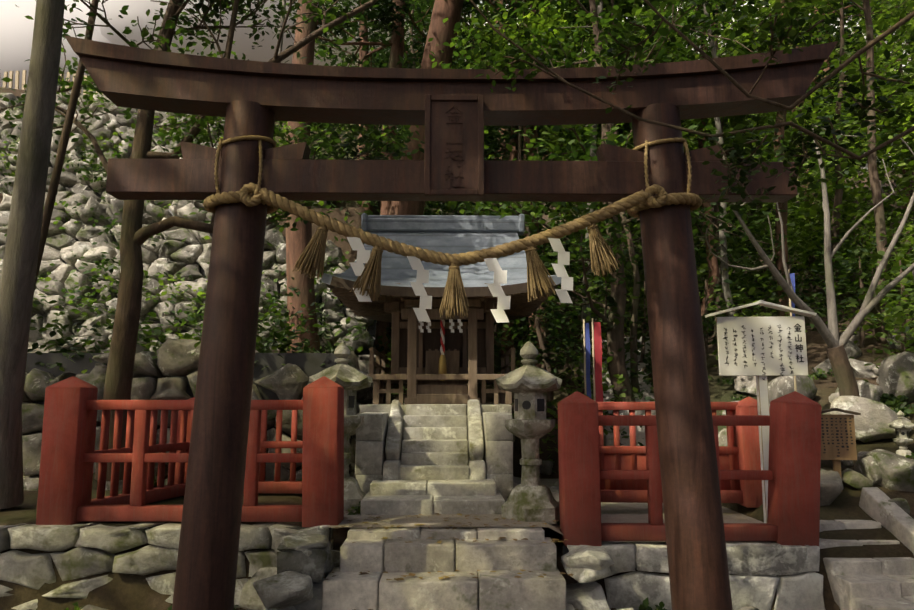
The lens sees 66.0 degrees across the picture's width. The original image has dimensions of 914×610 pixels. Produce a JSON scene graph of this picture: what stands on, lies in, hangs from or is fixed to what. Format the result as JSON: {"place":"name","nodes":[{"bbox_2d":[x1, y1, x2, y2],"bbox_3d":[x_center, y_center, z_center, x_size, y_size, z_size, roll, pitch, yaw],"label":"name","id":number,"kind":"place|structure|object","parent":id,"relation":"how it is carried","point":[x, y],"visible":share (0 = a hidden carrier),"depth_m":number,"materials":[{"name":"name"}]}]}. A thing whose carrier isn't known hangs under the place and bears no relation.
{"place":"outdoors","nodes":[
{"label":"outdoors","id":0,"kind":"place"},
{"bbox_2d":[0,0,910,206],"bbox_3d":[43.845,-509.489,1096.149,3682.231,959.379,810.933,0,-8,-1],"label":"sky","id":1,"kind":"structure","parent":0,"point":[16,30],"depth_m":814.25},
{"bbox_2d":[0,87,913,609],"bbox_3d":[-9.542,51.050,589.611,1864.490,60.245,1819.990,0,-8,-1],"label":"terrain","id":2,"kind":"structure","parent":0,"point":[120,591],"depth_m":7.67,"materials":[{"name":"soil"}]},
{"bbox_2d":[2,70,102,94],"bbox_3d":[-11.645,-5.068,16.612,10.194,1.228,0.088,0,-8,-1],"label":"picket fence","id":3,"kind":"object","parent":2,"relation":"on","point":[17,79],"visible":0.1,"depth_m":16.64,"materials":[{"name":"white wood"}]},
{"bbox_2d":[0,522,339,609],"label":"retaining wall","id":4,"kind":"structure","parent":2,"relation":"on","point":[290,566],"depth_m":5.58,"materials":[{"name":"stone"}]},
{"bbox_2d":[36,376,343,526],"bbox_3d":[-2.250,1.361,6.953,2.516,1.253,2.193,0,-8,-1],"label":"fence","id":5,"kind":"object","parent":4,"relation":"on","point":[70,455],"visible":0.81,"depth_m":5.98,"materials":[{"name":"red paint"}]},
{"bbox_2d":[0,91,376,355],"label":"stone wall","id":6,"kind":"structure","parent":2,"relation":"on","point":[191,253],"depth_m":12.72,"materials":[{"name":"grey stone"}]},
{"bbox_2d":[22,338,384,490],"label":"boulder wall","id":7,"kind":"structure","parent":2,"relation":"on","point":[169,371],"depth_m":8.51,"materials":[{"name":"stone"}]},
{"bbox_2d":[322,527,574,609],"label":"entrance steps","id":8,"kind":"structure","parent":2,"relation":"on","point":[507,558],"depth_m":5.33,"materials":[{"name":"stone"}]},
{"bbox_2d":[323,510,577,609],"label":"fallen leaves","id":9,"kind":"object","parent":2,"relation":"on","point":[440,578],"visible":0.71,"depth_m":5.58,"materials":[{"name":"brown plant"}]},
{"bbox_2d":[64,35,837,609],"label":"torii gate","id":10,"kind":"structure","parent":2,"relation":"on","point":[454,111],"depth_m":4.81,"materials":[{"name":"dark brown weathered wood"}]},
{"bbox_2d":[203,135,702,319],"bbox_3d":[-0.021,-0.528,4.835,3.446,1.290,0.595,0,-8,-1],"label":"shimenawa rope","id":11,"kind":"object","parent":10,"relation":"attached to","point":[311,259],"visible":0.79,"depth_m":4.60,"materials":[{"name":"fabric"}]},
{"bbox_2d":[347,237,572,322],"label":"paper streamers","id":12,"kind":"object","parent":11,"relation":"hanging from","point":[495,287],"visible":0.9,"depth_m":4.57,"materials":[{"name":"white paper"}]},
{"bbox_2d":[0,0,913,508],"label":"tree branches","id":13,"kind":"object","parent":2,"relation":"on","point":[28,224],"visible":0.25,"depth_m":8.16,"materials":[{"name":"brown plant"}]},
{"bbox_2d":[0,0,913,609],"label":"foliage","id":14,"kind":"object","parent":2,"relation":"on","point":[690,20],"visible":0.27,"depth_m":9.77,"materials":[{"name":"green plant"}]},
{"bbox_2d":[27,328,913,609],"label":"outcrop rock","id":15,"kind":"object","parent":2,"relation":"on","point":[875,418],"visible":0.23,"depth_m":8.06,"materials":[{"name":"stone"}]},
{"bbox_2d":[92,0,913,383],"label":"cedar tree foliage","id":16,"kind":"object","parent":2,"relation":"on","point":[384,14],"visible":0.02,"depth_m":13.61,"materials":[{"name":"green plant"}]},
{"bbox_2d":[328,476,776,541],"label":"platform","id":17,"kind":"structure","parent":2,"relation":"on","point":[617,512],"depth_m":6.25,"materials":[{"name":"grey stone"}]},
{"bbox_2d":[309,342,372,511],"bbox_3d":[-1.133,1.167,6.849,0.578,1.624,0.654,0,-8,-1],"label":"stone lantern","id":18,"kind":"object","parent":17,"relation":"on","point":[350,380],"visible":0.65,"depth_m":6.75,"materials":[{"name":"grey stone"}]},
{"bbox_2d":[355,399,512,514],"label":"stone staircase","id":19,"kind":"structure","parent":17,"relation":"on","point":[422,459],"depth_m":7.12,"materials":[{"name":"grey stone"}]},
{"bbox_2d":[331,283,552,403],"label":"shrine building","id":20,"kind":"structure","parent":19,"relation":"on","point":[468,354],"depth_m":8.74,"materials":[{"name":"brown wood"}]},
{"bbox_2d":[419,319,462,332],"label":"paper streamers","id":21,"kind":"object","parent":20,"relation":"hanging from","point":[450,327],"visible":0.92,"depth_m":8.49,"materials":[{"name":"white paper"}]},
{"bbox_2d":[321,213,560,322],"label":"shrine roof","id":22,"kind":"structure","parent":20,"relation":"on","point":[453,234],"depth_m":9.47,"materials":[{"name":"grey metal"}]},
{"bbox_2d":[438,297,446,380],"bbox_3d":[-0.177,0.381,8.633,0.114,1.100,0.135,0,-8,-1],"label":"bell rope","id":23,"kind":"object","parent":20,"relation":"hanging from","point":[442,367],"visible":0.5,"depth_m":8.59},
{"bbox_2d":[495,341,561,523],"bbox_3d":[0.656,1.119,6.332,0.625,1.581,0.599,0,-8,-1],"label":"stone lantern","id":24,"kind":"object","parent":17,"relation":"on","point":[529,384],"visible":1,"depth_m":6.20,"materials":[{"name":"grey stone"}]},
{"bbox_2d":[557,391,820,545],"bbox_3d":[2.029,1.444,6.555,2.258,1.264,1.736,0,-8,3],"label":"fence","id":25,"kind":"object","parent":17,"relation":"on","point":[594,472],"visible":0.88,"depth_m":5.80,"materials":[{"name":"red paint"}]},
{"bbox_2d":[591,337,655,445],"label":"back steps","id":26,"kind":"structure","parent":2,"relation":"on","point":[640,433],"depth_m":10.78,"materials":[{"name":"stone"}]},
{"bbox_2d":[583,270,796,401],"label":"banners","id":27,"kind":"object","parent":2,"relation":"on","point":[597,362],"visible":0.52,"depth_m":9.59,"materials":[{"name":"blue fabric"},{"name":"red fabric"},{"name":"pale wood"}]},
{"bbox_2d":[561,542,824,609],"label":"retaining wall","id":28,"kind":"structure","parent":2,"relation":"on","point":[755,568],"depth_m":5.56,"materials":[{"name":"stone"}]},
{"bbox_2d":[705,300,816,522],"bbox_3d":[2.844,1.240,6.455,0.980,2.574,0.150,0,-8,3],"label":"white sign","id":29,"kind":"object","parent":2,"relation":"on","point":[761,349],"visible":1,"depth_m":6.54,"materials":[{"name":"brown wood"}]},
{"bbox_2d":[821,408,860,491],"bbox_3d":[3.728,1.628,6.870,0.439,1.235,0.120,-1,-8,7],"label":"wooden sign","id":30,"kind":"object","parent":2,"relation":"on","point":[838,441],"visible":0.85,"depth_m":6.89,"materials":[{"name":"brown wood"}]},
{"bbox_2d":[819,487,913,609],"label":"side steps","id":31,"kind":"structure","parent":2,"relation":"on","point":[871,584],"depth_m":5.59,"materials":[{"name":"stone"}]},
{"bbox_2d":[888,410,913,456],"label":"stone lantern","id":32,"kind":"object","parent":2,"relation":"on","point":[901,426],"visible":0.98,"depth_m":7.46,"materials":[{"name":"grey stone"}]}
]}

